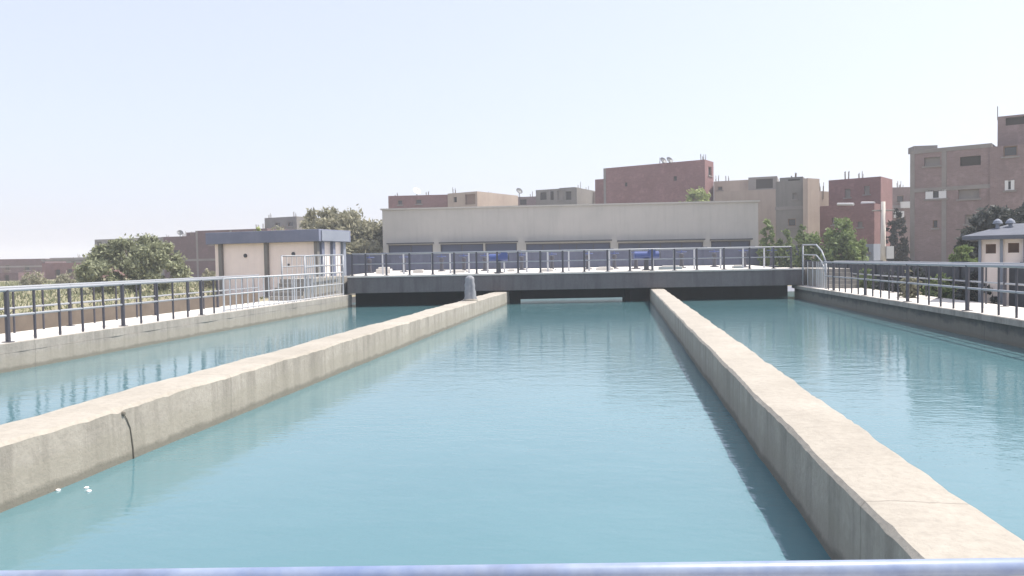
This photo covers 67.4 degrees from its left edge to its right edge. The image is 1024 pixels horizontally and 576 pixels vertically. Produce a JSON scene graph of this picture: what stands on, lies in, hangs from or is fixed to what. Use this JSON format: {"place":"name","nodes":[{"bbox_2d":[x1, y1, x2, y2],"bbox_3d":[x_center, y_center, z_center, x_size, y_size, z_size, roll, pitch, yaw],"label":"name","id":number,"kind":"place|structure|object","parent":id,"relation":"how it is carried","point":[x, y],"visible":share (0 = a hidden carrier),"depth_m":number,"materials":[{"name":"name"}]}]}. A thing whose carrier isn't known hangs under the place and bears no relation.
{"place":"outdoors","nodes":[
{"label":"outdoors","id":0,"kind":"place"},
{"bbox_2d":[0,267,44,280],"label":"brick house","id":1,"kind":"structure","parent":0,"point":[7,276],"depth_m":106.95,"materials":[{"name":"brown brick"}]},
{"bbox_2d":[0,259,65,272],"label":"brick house","id":2,"kind":"structure","parent":0,"point":[18,265],"depth_m":133.93,"materials":[{"name":"brick"}]},
{"bbox_2d":[50,255,88,262],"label":"brick house","id":3,"kind":"structure","parent":0,"point":[72,258],"depth_m":164.62,"materials":[{"name":"brick"}]},
{"bbox_2d":[41,257,126,278],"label":"brick house","id":4,"kind":"structure","parent":0,"point":[52,270],"depth_m":113.67,"materials":[{"name":"concrete"}]},
{"bbox_2d":[0,291,257,333],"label":"boundary wall","id":5,"kind":"structure","parent":0,"point":[24,323],"depth_m":24.59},
{"bbox_2d":[95,236,166,274],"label":"brick house","id":6,"kind":"structure","parent":0,"point":[101,241],"depth_m":138.59,"materials":[{"name":"brick"}]},
{"bbox_2d":[0,277,270,314],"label":"grass","id":7,"kind":"structure","parent":0,"point":[98,295],"depth_m":44.27,"materials":[{"name":"plant"}]},
{"bbox_2d":[195,224,287,276],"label":"brick house","id":8,"kind":"structure","parent":0,"point":[205,256],"depth_m":103.36,"materials":[{"name":"brick"}]},
{"bbox_2d":[265,212,320,229],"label":"brick house","id":9,"kind":"structure","parent":0,"point":[290,223],"depth_m":116.43,"materials":[{"name":"brick"}]},
{"bbox_2d":[0,278,791,333],"bbox_3d":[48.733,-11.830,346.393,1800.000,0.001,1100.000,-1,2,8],"label":"ground","id":10,"kind":"structure","parent":0,"point":[87,304],"depth_m":41.41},
{"bbox_2d":[18,269,46,285],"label":"shrub","id":11,"kind":"object","parent":10,"relation":"on","point":[33,279],"visible":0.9,"depth_m":66.25,"materials":[{"name":"green plant"}]},
{"bbox_2d":[55,270,77,283],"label":"shrub","id":12,"kind":"object","parent":10,"relation":"on","point":[63,278],"visible":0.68,"depth_m":69.97,"materials":[{"name":"green plant"}]},
{"bbox_2d":[72,233,193,293],"bbox_3d":[-24.369,-1.593,50.017,7.310,4.061,5.370,-2,2,-17],"label":"bush","id":13,"kind":"object","parent":10,"relation":"on","point":[147,258],"visible":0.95,"depth_m":48.96,"materials":[{"name":"green plant"}]},
{"bbox_2d":[161,231,196,277],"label":"brick house","id":14,"kind":"structure","parent":10,"relation":"on","point":[185,244],"depth_m":104.40,"materials":[{"name":"brick"}]},
{"bbox_2d":[198,268,215,288],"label":"shrub","id":15,"kind":"object","parent":10,"relation":"on","point":[207,272],"visible":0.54,"depth_m":55.23,"materials":[{"name":"green plant"}]},
{"bbox_2d":[205,229,350,296],"bbox_3d":[-12.305,-1.272,40.660,7.028,3.397,2.940,0,2,20],"label":"kiosk","id":16,"kind":"object","parent":10,"relation":"on","point":[260,253],"visible":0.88,"depth_m":39.53,"materials":[{"name":"paint"}]},
{"bbox_2d":[271,204,382,253],"bbox_3d":[-15.186,-3.655,63.670,11.964,6.793,8.238,-1,2,8],"label":"tree","id":17,"kind":"object","parent":10,"relation":"on","point":[366,236],"visible":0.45,"depth_m":62.86,"materials":[{"name":"green plant"}]},
{"bbox_2d":[350,265,771,302],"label":"platform","id":18,"kind":"structure","parent":10,"relation":"on","point":[537,270],"depth_m":44.31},
{"bbox_2d":[366,255,373,272],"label":"valve pedestal","id":19,"kind":"object","parent":18,"relation":"on","point":[369,260],"visible":0.81,"depth_m":45.50,"materials":[{"name":"metal"}]},
{"bbox_2d":[437,254,445,271],"bbox_3d":[-4.369,-1.563,47.647,0.584,1.090,0.584,-1,2,8],"label":"valve pedestal","id":20,"kind":"object","parent":18,"relation":"on","point":[441,259],"visible":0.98,"depth_m":47.55,"materials":[{"name":"blue paint"}]},
{"bbox_2d":[459,253,467,271],"bbox_3d":[-2.802,-1.486,44.802,0.584,1.090,0.584,-1,2,8],"label":"valve pedestal","id":21,"kind":"object","parent":18,"relation":"on","point":[463,264],"visible":0.84,"depth_m":44.70,"materials":[{"name":"blue paint"}]},
{"bbox_2d":[480,253,488,270],"bbox_3d":[-1.630,-1.549,45.949,0.584,1.090,0.584,-1,2,8],"label":"valve pedestal","id":22,"kind":"object","parent":18,"relation":"on","point":[484,258],"visible":0.8,"depth_m":45.85,"materials":[{"name":"grey paint"}]},
{"bbox_2d":[519,253,525,269],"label":"valve pedestal","id":23,"kind":"object","parent":18,"relation":"on","point":[521,257],"visible":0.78,"depth_m":46.86,"materials":[{"name":"grey paint"}]},
{"bbox_2d":[548,252,556,269],"bbox_3d":[2.293,-1.549,44.083,0.584,1.090,0.584,-1,2,8],"label":"valve pedestal","id":24,"kind":"object","parent":18,"relation":"on","point":[551,257],"visible":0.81,"depth_m":43.99,"materials":[{"name":"grey paint"}]},
{"bbox_2d":[346,245,798,275],"bbox_3d":[3.867,-1.662,55.732,33.628,2.290,0.320,-1,2,4],"label":"railing","id":25,"kind":"object","parent":18,"relation":"on","point":[531,256],"visible":0.41,"depth_m":55.66,"materials":[{"name":"metal"}]},
{"bbox_2d":[610,251,618,268],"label":"valve pedestal","id":26,"kind":"object","parent":18,"relation":"on","point":[614,256],"visible":0.88,"depth_m":46.06,"materials":[{"name":"blue paint"}]},
{"bbox_2d":[631,250,640,268],"bbox_3d":[7.007,-1.607,43.418,0.584,1.090,0.584,-1,2,8],"label":"valve pedestal","id":27,"kind":"object","parent":18,"relation":"on","point":[635,264],"visible":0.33,"depth_m":43.33,"materials":[{"name":"blue paint"}]},
{"bbox_2d":[658,265,682,268],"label":"kerb block","id":28,"kind":"structure","parent":18,"relation":"on","point":[670,267],"depth_m":40.62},
{"bbox_2d":[679,250,685,267],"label":"valve pedestal","id":29,"kind":"object","parent":18,"relation":"on","point":[681,254],"visible":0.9,"depth_m":44.24,"materials":[{"name":"blue paint"}]},
{"bbox_2d":[709,249,718,266],"bbox_3d":[11.947,-1.763,45.345,0.584,1.090,0.584,-1,2,8],"label":"valve pedestal","id":30,"kind":"object","parent":18,"relation":"on","point":[714,254],"visible":0.96,"depth_m":45.25,"materials":[{"name":"blue paint"}]},
{"bbox_2d":[739,250,748,266],"bbox_3d":[12.864,-1.679,42.592,0.584,1.090,0.584,-1,2,8],"label":"valve pedestal","id":31,"kind":"object","parent":18,"relation":"on","point":[745,254],"visible":0.61,"depth_m":42.49,"materials":[{"name":"blue paint"}]},
{"bbox_2d":[767,250,776,266],"bbox_3d":[14.770,-1.750,43.635,0.584,1.090,0.584,-1,2,8],"label":"valve pedestal","id":32,"kind":"object","parent":18,"relation":"on","point":[770,254],"visible":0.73,"depth_m":43.55,"materials":[{"name":"blue paint"}]},
{"bbox_2d":[679,186,710,201],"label":"tree","id":33,"kind":"object","parent":10,"relation":"on","point":[700,194],"visible":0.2,"depth_m":77.73,"materials":[{"name":"green plant"}]},
{"bbox_2d":[755,218,778,266],"bbox_3d":[17.940,-2.712,53.998,1.601,4.464,1.395,-1,2,8],"label":"shrub","id":34,"kind":"object","parent":10,"relation":"on","point":[763,241],"visible":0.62,"depth_m":53.80,"materials":[{"name":"green plant"}]},
{"bbox_2d":[773,229,797,267],"bbox_3d":[18.728,-2.280,52.901,1.662,3.653,1.457,-2,2,-16],"label":"shrub","id":35,"kind":"object","parent":10,"relation":"on","point":[784,261],"visible":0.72,"depth_m":52.67,"materials":[{"name":"green plant"}]},
{"bbox_2d":[792,224,811,267],"bbox_3d":[18.821,-2.273,49.800,1.208,3.863,1.302,-2,2,-32],"label":"shrub","id":36,"kind":"object","parent":10,"relation":"on","point":[800,237],"visible":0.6,"depth_m":49.63,"materials":[{"name":"green plant"}]},
{"bbox_2d":[805,217,870,261],"bbox_3d":[19.815,-2.276,46.412,3.708,4.085,3.098,-1,2,-6],"label":"bush","id":37,"kind":"object","parent":10,"relation":"on","point":[844,243],"visible":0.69,"depth_m":45.94,"materials":[{"name":"green plant"}]},
{"bbox_2d":[855,268,878,289],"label":"shrub","id":38,"kind":"object","parent":10,"relation":"on","point":[869,284],"visible":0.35,"depth_m":32.32,"materials":[{"name":"green plant"}]},
{"bbox_2d":[866,244,880,260],"bbox_3d":[23.465,-1.688,49.742,2.090,2.317,0.647,-3,3,-44],"label":"hut","id":39,"kind":"object","parent":10,"relation":"on","point":[873,250],"visible":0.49,"depth_m":49.03,"materials":[{"name":"concrete"}]},
{"bbox_2d":[872,201,894,260],"bbox_3d":[20.991,-2.517,43.412,1.200,4.722,0.390,-1,2,8],"label":"utility pole","id":40,"kind":"object","parent":10,"relation":"on","point":[886,252],"visible":0.82,"depth_m":43.30,"materials":[{"name":"metal"}]},
{"bbox_2d":[875,269,901,291],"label":"shrub","id":41,"kind":"object","parent":10,"relation":"on","point":[877,284],"visible":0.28,"depth_m":29.44,"materials":[{"name":"green plant"}]},
{"bbox_2d":[886,208,910,260],"bbox_3d":[28.251,-3.331,56.486,1.941,5.147,1.577,1,3,36],"label":"tree","id":42,"kind":"object","parent":10,"relation":"on","point":[902,253],"visible":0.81,"depth_m":56.27,"materials":[{"name":"green plant"}]},
{"bbox_2d":[899,270,921,297],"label":"shrub","id":43,"kind":"object","parent":10,"relation":"on","point":[912,290],"visible":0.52,"depth_m":23.92,"materials":[{"name":"green plant"}]},
{"bbox_2d":[801,259,1023,307],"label":"boundary wall","id":44,"kind":"structure","parent":10,"relation":"on","point":[959,273],"depth_m":25.59,"materials":[{"name":"concrete"}]},
{"bbox_2d":[899,266,927,294],"bbox_3d":[14.307,-0.141,27.293,0.899,1.395,2.023,-1,2,8],"label":"shrub","id":45,"kind":"object","parent":10,"relation":"on","point":[921,272],"visible":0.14,"depth_m":26.91,"materials":[{"name":"green plant"}]},
{"bbox_2d":[920,272,957,299],"bbox_3d":[14.006,0.056,25.041,0.889,1.178,2.328,-1,2,8],"label":"shrub","id":46,"kind":"object","parent":10,"relation":"on","point":[946,292],"visible":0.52,"depth_m":24.88,"materials":[{"name":"green plant"}]},
{"bbox_2d":[948,244,977,261],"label":"shrub","id":47,"kind":"object","parent":10,"relation":"on","point":[960,253],"visible":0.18,"depth_m":30.66,"materials":[{"name":"green plant"}]},
{"bbox_2d":[955,269,1000,303],"bbox_3d":[13.595,0.089,22.486,0.902,1.312,2.033,-1,2,8],"label":"shrub","id":48,"kind":"object","parent":10,"relation":"on","point":[960,293],"visible":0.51,"depth_m":22.63,"materials":[{"name":"green plant"}]},
{"bbox_2d":[953,202,1023,258],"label":"tree","id":49,"kind":"object","parent":10,"relation":"on","point":[981,220],"visible":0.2,"depth_m":34.85,"materials":[{"name":"green plant"}]},
{"bbox_2d":[962,218,1023,305],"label":"kiosk","id":50,"kind":"object","parent":10,"relation":"on","point":[1001,244],"visible":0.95,"depth_m":21.69,"materials":[{"name":"paint"}]},
{"bbox_2d":[986,244,995,253],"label":"window","id":51,"kind":"structure","parent":50,"relation":"in","point":[990,248],"depth_m":21.90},
{"bbox_2d":[1008,243,1018,252],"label":"window","id":52,"kind":"structure","parent":50,"relation":"in","point":[1012,247],"depth_m":21.60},
{"bbox_2d":[388,191,447,207],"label":"brick house","id":53,"kind":"structure","parent":0,"point":[418,201],"depth_m":98.55,"materials":[{"name":"brick"}]},
{"bbox_2d":[413,187,420,194],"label":"satellite dish","id":54,"kind":"object","parent":53,"relation":"on","point":[416,190],"visible":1,"depth_m":99.27,"materials":[{"name":"metal"}]},
{"bbox_2d":[448,187,517,206],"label":"brick house","id":55,"kind":"structure","parent":0,"point":[469,199],"depth_m":95.05,"materials":[{"name":"brick"}]},
{"bbox_2d":[465,194,474,204],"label":"window","id":56,"kind":"structure","parent":55,"relation":"in","point":[470,198],"depth_m":93.98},
{"bbox_2d":[0,291,1023,569],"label":"water","id":57,"kind":"structure","parent":0,"point":[540,431],"depth_m":8.28,"materials":[{"name":"liquid"}]},
{"bbox_2d":[0,295,351,372],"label":"walkway","id":58,"kind":"structure","parent":57,"relation":"in","point":[26,349],"depth_m":19.26,"materials":[{"name":"concrete"}]},
{"bbox_2d":[0,278,222,342],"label":"railing","id":59,"kind":"object","parent":58,"relation":"on","point":[7,315],"visible":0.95,"depth_m":17.86,"materials":[{"name":"metal"}]},
{"bbox_2d":[0,274,258,332],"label":"railing","id":60,"kind":"object","parent":58,"relation":"on","point":[69,303],"visible":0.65,"depth_m":20.37,"materials":[{"name":"metal"}]},
{"bbox_2d":[222,272,343,311],"bbox_3d":[-8.150,0.017,28.736,0.144,1.068,10.739,-1,2,7],"label":"railing","id":61,"kind":"object","parent":58,"relation":"on","point":[293,288],"visible":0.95,"depth_m":27.66,"materials":[{"name":"metal"}]},
{"bbox_2d":[270,276,352,300],"bbox_3d":[-8.489,-0.035,33.068,1.350,0.822,6.118,-1,2,8],"label":"stair landing","id":62,"kind":"object","parent":58,"relation":"on","point":[302,289],"visible":0.56,"depth_m":31.18,"materials":[{"name":"concrete"}]},
{"bbox_2d":[281,255,323,282],"bbox_3d":[-9.031,-0.534,33.386,0.072,1.820,4.468,-1,2,8],"label":"stair railing","id":63,"kind":"object","parent":62,"relation":"on","point":[291,256],"visible":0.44,"depth_m":32.44,"materials":[{"name":"metal"}]},
{"bbox_2d":[304,254,344,299],"bbox_3d":[-7.842,-0.512,32.209,0.108,1.820,4.470,-1,2,7],"label":"stair railing","id":64,"kind":"object","parent":58,"relation":"on","point":[314,266],"visible":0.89,"depth_m":31.12,"materials":[{"name":"metal"}]},
{"bbox_2d":[0,291,509,512],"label":"divider wall","id":65,"kind":"structure","parent":57,"relation":"in","point":[45,454],"depth_m":8.87,"materials":[{"name":"concrete"}]},
{"bbox_2d":[463,275,477,300],"bbox_3d":[-1.503,0.010,27.498,0.560,0.920,0.560,-1,2,8],"label":"concrete bollard","id":66,"kind":"object","parent":65,"relation":"on","point":[470,293],"visible":0.94,"depth_m":27.34,"materials":[{"name":"concrete"}]},
{"bbox_2d":[347,267,804,304],"bbox_3d":[2.972,0.385,35.919,20.750,2.300,2.480,-1,2,-2],"label":"footbridge","id":67,"kind":"object","parent":57,"relation":"in","point":[633,285],"visible":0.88,"depth_m":34.86,"materials":[{"name":"concrete"}]},
{"bbox_2d":[376,267,391,273],"bbox_3d":[-7.143,-0.981,42.906,0.840,0.370,0.400,-1,2,8],"label":"kerb block","id":68,"kind":"object","parent":67,"relation":"on","point":[379,270],"depth_m":42.74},
{"bbox_2d":[489,252,508,272],"bbox_3d":[-0.593,-1.188,35.750,0.920,0.980,0.439,-1,2,-2],"label":"gate actuator","id":69,"kind":"object","parent":67,"relation":"on","point":[503,256],"visible":0.83,"depth_m":35.59,"materials":[{"name":"blue paint"}]},
{"bbox_2d":[375,248,764,274],"bbox_3d":[2.616,-1.293,36.948,19.425,1.030,0.190,-1,2,-2],"label":"railing","id":70,"kind":"object","parent":67,"relation":"on","point":[568,259],"visible":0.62,"depth_m":36.91,"materials":[{"name":"metal"}]},
{"bbox_2d":[351,246,791,275],"bbox_3d":[2.782,-1.217,34.754,20.145,1.032,0.219,-1,2,-2],"label":"railing","id":71,"kind":"object","parent":67,"relation":"on","point":[749,257],"visible":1,"depth_m":34.72,"materials":[{"name":"metal"}]},
{"bbox_2d":[633,250,660,269],"bbox_3d":[6.324,-1.317,35.963,1.220,0.980,0.439,-1,2,-2],"label":"gate actuator","id":72,"kind":"object","parent":67,"relation":"on","point":[643,255],"visible":0.93,"depth_m":35.82,"materials":[{"name":"blue paint"}]},
{"bbox_2d":[650,288,1023,559],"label":"divider wall","id":73,"kind":"structure","parent":57,"relation":"in","point":[851,490],"depth_m":5.44,"materials":[{"name":"concrete"}]},
{"bbox_2d":[792,285,1023,347],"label":"walkway","id":74,"kind":"structure","parent":57,"relation":"in","point":[1005,326],"depth_m":20.61,"materials":[{"name":"concrete"}]},
{"bbox_2d":[802,244,826,288],"bbox_3d":[12.939,-0.971,32.932,0.079,1.880,3.819,-1,2,7],"label":"stair railing","id":75,"kind":"object","parent":74,"relation":"on","point":[824,266],"visible":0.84,"depth_m":32.41,"materials":[{"name":"metal"}]},
{"bbox_2d":[805,267,856,287],"bbox_3d":[13.962,-0.483,34.036,1.250,0.782,5.118,-1,2,8],"label":"stair landing","id":76,"kind":"object","parent":74,"relation":"on","point":[848,281],"visible":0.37,"depth_m":32.42,"materials":[{"name":"concrete"}]},
{"bbox_2d":[823,261,1023,317],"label":"railing","id":77,"kind":"object","parent":74,"relation":"on","point":[967,287],"visible":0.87,"depth_m":20.11,"materials":[{"name":"metal"}]},
{"bbox_2d":[834,261,1023,306],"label":"railing","id":78,"kind":"object","parent":74,"relation":"on","point":[1004,283],"visible":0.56,"depth_m":23.40,"materials":[{"name":"metal"}]},
{"bbox_2d":[0,0,1023,290],"label":"sky","id":79,"kind":"structure","parent":0,"point":[160,118],"materials":[{"name":"white"}]},
{"bbox_2d":[518,191,535,205],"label":"brick house","id":80,"kind":"structure","parent":0,"point":[530,200],"depth_m":107.62,"materials":[{"name":"grey brick"}]},
{"bbox_2d":[536,182,594,204],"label":"brick house","id":81,"kind":"structure","parent":0,"point":[569,195],"depth_m":98.92,"materials":[{"name":"concrete"}]},
{"bbox_2d":[541,192,546,199],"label":"window","id":82,"kind":"structure","parent":81,"relation":"in","point":[543,194],"depth_m":99.86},
{"bbox_2d":[556,191,562,200],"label":"window","id":83,"kind":"structure","parent":81,"relation":"in","point":[560,198],"depth_m":98.70,"materials":[{"name":"glass"}]},
{"bbox_2d":[566,191,570,199],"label":"window","id":84,"kind":"structure","parent":81,"relation":"in","point":[568,194],"depth_m":98.17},
{"bbox_2d":[380,200,759,252],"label":"filter building","id":85,"kind":"structure","parent":0,"point":[699,224],"depth_m":59.33,"materials":[{"name":"beige paint"}]},
{"bbox_2d":[389,244,432,252],"bbox_3d":[-7.939,-2.657,60.427,3.529,1.474,0.364,-1,2,8],"label":"window","id":86,"kind":"structure","parent":85,"relation":"in","point":[392,248],"depth_m":60.46,"materials":[{"name":"glass"}]},
{"bbox_2d":[441,244,482,251],"bbox_3d":[-3.901,-2.675,60.141,3.368,1.532,0.352,-1,2,8],"label":"window","id":87,"kind":"structure","parent":85,"relation":"in","point":[444,247],"depth_m":60.17,"materials":[{"name":"glass"}]},
{"bbox_2d":[485,243,516,250],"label":"window","id":88,"kind":"structure","parent":85,"relation":"in","point":[488,246],"depth_m":59.95,"materials":[{"name":"glass"}]},
{"bbox_2d":[526,242,609,249],"bbox_3d":[4.359,-2.694,59.557,6.498,1.553,0.569,-1,2,8],"label":"window","id":89,"kind":"structure","parent":85,"relation":"in","point":[555,246],"depth_m":59.58,"materials":[{"name":"glass"}]},
{"bbox_2d":[618,242,702,248],"bbox_3d":[11.411,-2.702,59.059,6.443,1.601,0.565,-1,2,8],"label":"window","id":90,"kind":"structure","parent":85,"relation":"in","point":[658,244],"depth_m":59.08,"materials":[{"name":"glass"}]},
{"bbox_2d":[711,240,749,246],"bbox_3d":[16.686,-2.732,58.685,2.950,1.744,0.323,-1,2,8],"label":"window","id":91,"kind":"structure","parent":85,"relation":"in","point":[746,243],"depth_m":58.69,"materials":[{"name":"glass"}]},
{"bbox_2d":[595,154,713,203],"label":"brick house","id":92,"kind":"structure","parent":0,"point":[664,182],"depth_m":90.29,"materials":[{"name":"brick"}]},
{"bbox_2d":[714,176,778,246],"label":"brick house","id":93,"kind":"structure","parent":0,"point":[762,190],"depth_m":79.69,"materials":[{"name":"brick"}]},
{"bbox_2d":[756,179,772,188],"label":"window","id":94,"kind":"structure","parent":93,"relation":"in","point":[760,183],"depth_m":85.93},
{"bbox_2d":[775,173,819,258],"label":"brick house","id":95,"kind":"structure","parent":0,"point":[797,201],"depth_m":67.38,"materials":[{"name":"brick"}]},
{"bbox_2d":[786,218,796,227],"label":"window","id":96,"kind":"structure","parent":95,"relation":"in","point":[791,222],"depth_m":67.71,"materials":[{"name":"glass"}]},
{"bbox_2d":[820,182,828,205],"bbox_3d":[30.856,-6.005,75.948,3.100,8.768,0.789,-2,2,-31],"label":"brick house","id":97,"kind":"structure","parent":0,"point":[824,198],"depth_m":75.41,"materials":[{"name":"brick"}]},
{"bbox_2d":[820,171,891,260],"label":"brick house","id":98,"kind":"structure","parent":0,"point":[857,201],"depth_m":69.06,"materials":[{"name":"brick"}]},
{"bbox_2d":[843,189,851,198],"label":"window","id":99,"kind":"structure","parent":98,"relation":"in","point":[847,191],"depth_m":70.95,"materials":[{"name":"glass"}]},
{"bbox_2d":[862,186,870,195],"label":"window","id":100,"kind":"structure","parent":98,"relation":"in","point":[867,188],"depth_m":69.85,"materials":[{"name":"glass"}]},
{"bbox_2d":[892,181,909,260],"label":"brick house","id":101,"kind":"structure","parent":0,"point":[900,198],"depth_m":84.57,"materials":[{"name":"brick"}]},
{"bbox_2d":[896,195,903,203],"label":"window","id":102,"kind":"structure","parent":101,"relation":"in","point":[900,198],"depth_m":84.73,"materials":[{"name":"glass"}]},
{"bbox_2d":[908,106,1023,261],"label":"apartment block","id":103,"kind":"structure","parent":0,"point":[952,189],"depth_m":54.46,"materials":[{"name":"brown brick"}]},
{"bbox_2d":[922,157,941,167],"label":"window","id":104,"kind":"structure","parent":103,"relation":"in","point":[933,161],"depth_m":55.48,"materials":[{"name":"glass"}]},
{"bbox_2d":[931,220,938,229],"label":"window","id":105,"kind":"structure","parent":103,"relation":"in","point":[935,222],"depth_m":55.48,"materials":[{"name":"glass"}]},
{"bbox_2d":[923,189,947,200],"bbox_3d":[30.497,-6.690,55.307,1.396,0.749,0.985,-1,2,8],"label":"window","id":106,"kind":"structure","parent":103,"relation":"in","point":[938,195],"depth_m":55.40,"materials":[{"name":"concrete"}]},
{"bbox_2d":[963,215,972,225],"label":"window","id":107,"kind":"structure","parent":103,"relation":"in","point":[967,223],"depth_m":54.26,"materials":[{"name":"glass"}]},
{"bbox_2d":[956,189,980,200],"bbox_3d":[32.102,-6.549,54.035,1.343,0.764,0.954,-1,2,8],"label":"window","id":108,"kind":"structure","parent":103,"relation":"in","point":[973,194],"depth_m":54.14,"materials":[{"name":"glass"}]},
{"bbox_2d":[960,156,980,165],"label":"window","id":109,"kind":"structure","parent":103,"relation":"in","point":[971,160],"depth_m":54.04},
{"bbox_2d":[1003,180,1015,191],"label":"window","id":110,"kind":"structure","parent":103,"relation":"in","point":[1009,184],"depth_m":52.43,"materials":[{"name":"concrete"}]},
{"bbox_2d":[1001,145,1019,158],"bbox_3d":[33.909,-9.265,52.306,0.966,0.823,0.719,-1,2,8],"label":"window","id":111,"kind":"structure","parent":103,"relation":"in","point":[1008,151],"depth_m":52.39,"materials":[{"name":"glass"}]},
{"bbox_2d":[1006,117,1023,125],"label":"window","id":112,"kind":"structure","parent":103,"relation":"in","point":[1016,120],"depth_m":53.38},
{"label":"walkway","id":113,"kind":"object","parent":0,"visible":0},
{"bbox_2d":[0,558,1023,575],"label":"hand rail","id":114,"kind":"object","parent":113,"relation":"on","point":[958,567],"visible":1,"depth_m":1.63,"materials":[{"name":"metal"}]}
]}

